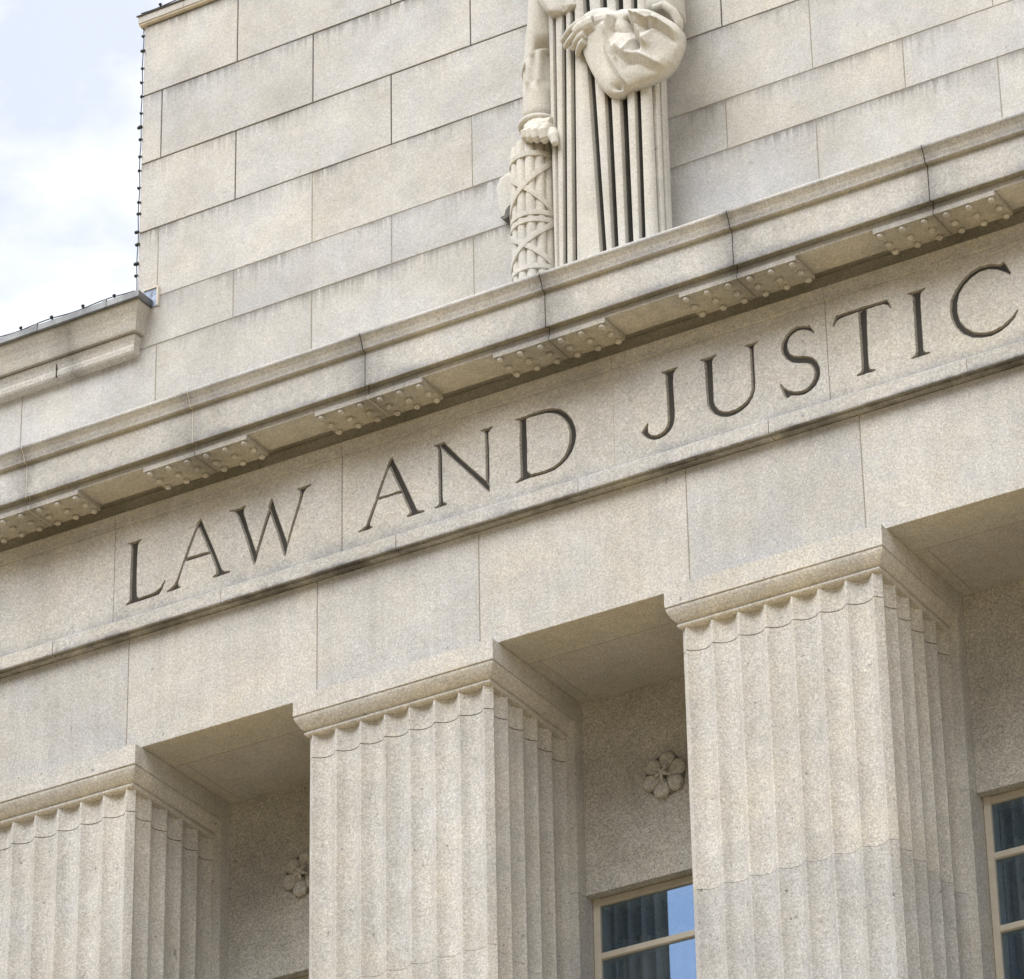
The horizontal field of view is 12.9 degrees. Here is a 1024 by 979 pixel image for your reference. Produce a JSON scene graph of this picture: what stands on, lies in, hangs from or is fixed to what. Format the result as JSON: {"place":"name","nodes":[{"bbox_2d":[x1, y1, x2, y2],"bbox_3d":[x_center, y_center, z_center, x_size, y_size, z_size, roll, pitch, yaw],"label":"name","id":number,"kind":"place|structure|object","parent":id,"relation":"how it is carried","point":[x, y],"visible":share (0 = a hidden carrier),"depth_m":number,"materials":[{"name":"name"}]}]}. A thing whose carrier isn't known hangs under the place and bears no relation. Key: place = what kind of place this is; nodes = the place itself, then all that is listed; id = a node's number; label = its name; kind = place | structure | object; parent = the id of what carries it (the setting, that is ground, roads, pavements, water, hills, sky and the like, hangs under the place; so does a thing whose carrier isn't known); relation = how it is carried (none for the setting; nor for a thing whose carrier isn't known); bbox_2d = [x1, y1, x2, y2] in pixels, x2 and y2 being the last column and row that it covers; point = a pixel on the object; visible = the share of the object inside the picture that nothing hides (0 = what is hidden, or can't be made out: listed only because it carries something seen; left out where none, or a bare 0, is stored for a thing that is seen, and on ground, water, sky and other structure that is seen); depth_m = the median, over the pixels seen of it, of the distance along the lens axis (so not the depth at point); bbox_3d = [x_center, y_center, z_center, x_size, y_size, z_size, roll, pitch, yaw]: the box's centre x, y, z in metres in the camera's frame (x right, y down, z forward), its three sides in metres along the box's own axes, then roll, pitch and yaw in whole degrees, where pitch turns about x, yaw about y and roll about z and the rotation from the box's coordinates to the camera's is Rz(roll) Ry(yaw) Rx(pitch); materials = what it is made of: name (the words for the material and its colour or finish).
{"place":"outdoors","nodes":[
{"label":"outdoors","id":0,"kind":"place"},
{"bbox_2d":[0,0,177,337],"label":"sky","id":1,"kind":"structure","parent":0,"point":[71,72],"materials":[{"name":"white"}]},
{"bbox_2d":[0,0,1023,978],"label":"courthouse","id":2,"kind":"structure","parent":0,"point":[402,576],"depth_m":25.41,"materials":[{"name":"stone"}]},
{"bbox_2d":[0,290,134,336],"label":"light string","id":3,"kind":"object","parent":2,"relation":"on","point":[82,306],"visible":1,"depth_m":27.94,"materials":[{"name":"black rubber"}]},
{"bbox_2d":[133,28,144,289],"bbox_3d":[-2.330,-2.042,28.366,0.045,2.050,0.026,-17,-33,26],"label":"light string","id":4,"kind":"object","parent":2,"relation":"attached to","point":[138,213],"visible":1,"depth_m":28.37,"materials":[{"name":"black rubber"}]},
{"bbox_2d":[141,0,175,13],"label":"light string","id":5,"kind":"object","parent":2,"relation":"on","point":[160,5],"visible":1,"depth_m":28.84,"materials":[{"name":"black rubber"}]},
{"bbox_2d":[295,975,308,978],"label":"window","id":6,"kind":"structure","parent":2,"relation":"in","point":[304,977],"depth_m":26.07,"materials":[{"name":"beige glass"}]},
{"bbox_2d":[497,0,686,281],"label":"statue","id":7,"kind":"object","parent":2,"relation":"on","point":[589,169],"visible":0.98,"depth_m":26.02,"materials":[{"name":"stone"}]},
{"bbox_2d":[593,874,696,978],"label":"window","id":8,"kind":"structure","parent":2,"relation":"in","point":[658,943],"depth_m":25.11,"materials":[{"name":"clear glass"}]},
{"bbox_2d":[983,788,1023,978],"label":"window","id":9,"kind":"structure","parent":2,"relation":"in","point":[1014,822],"depth_m":24.00,"materials":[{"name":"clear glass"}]}
]}

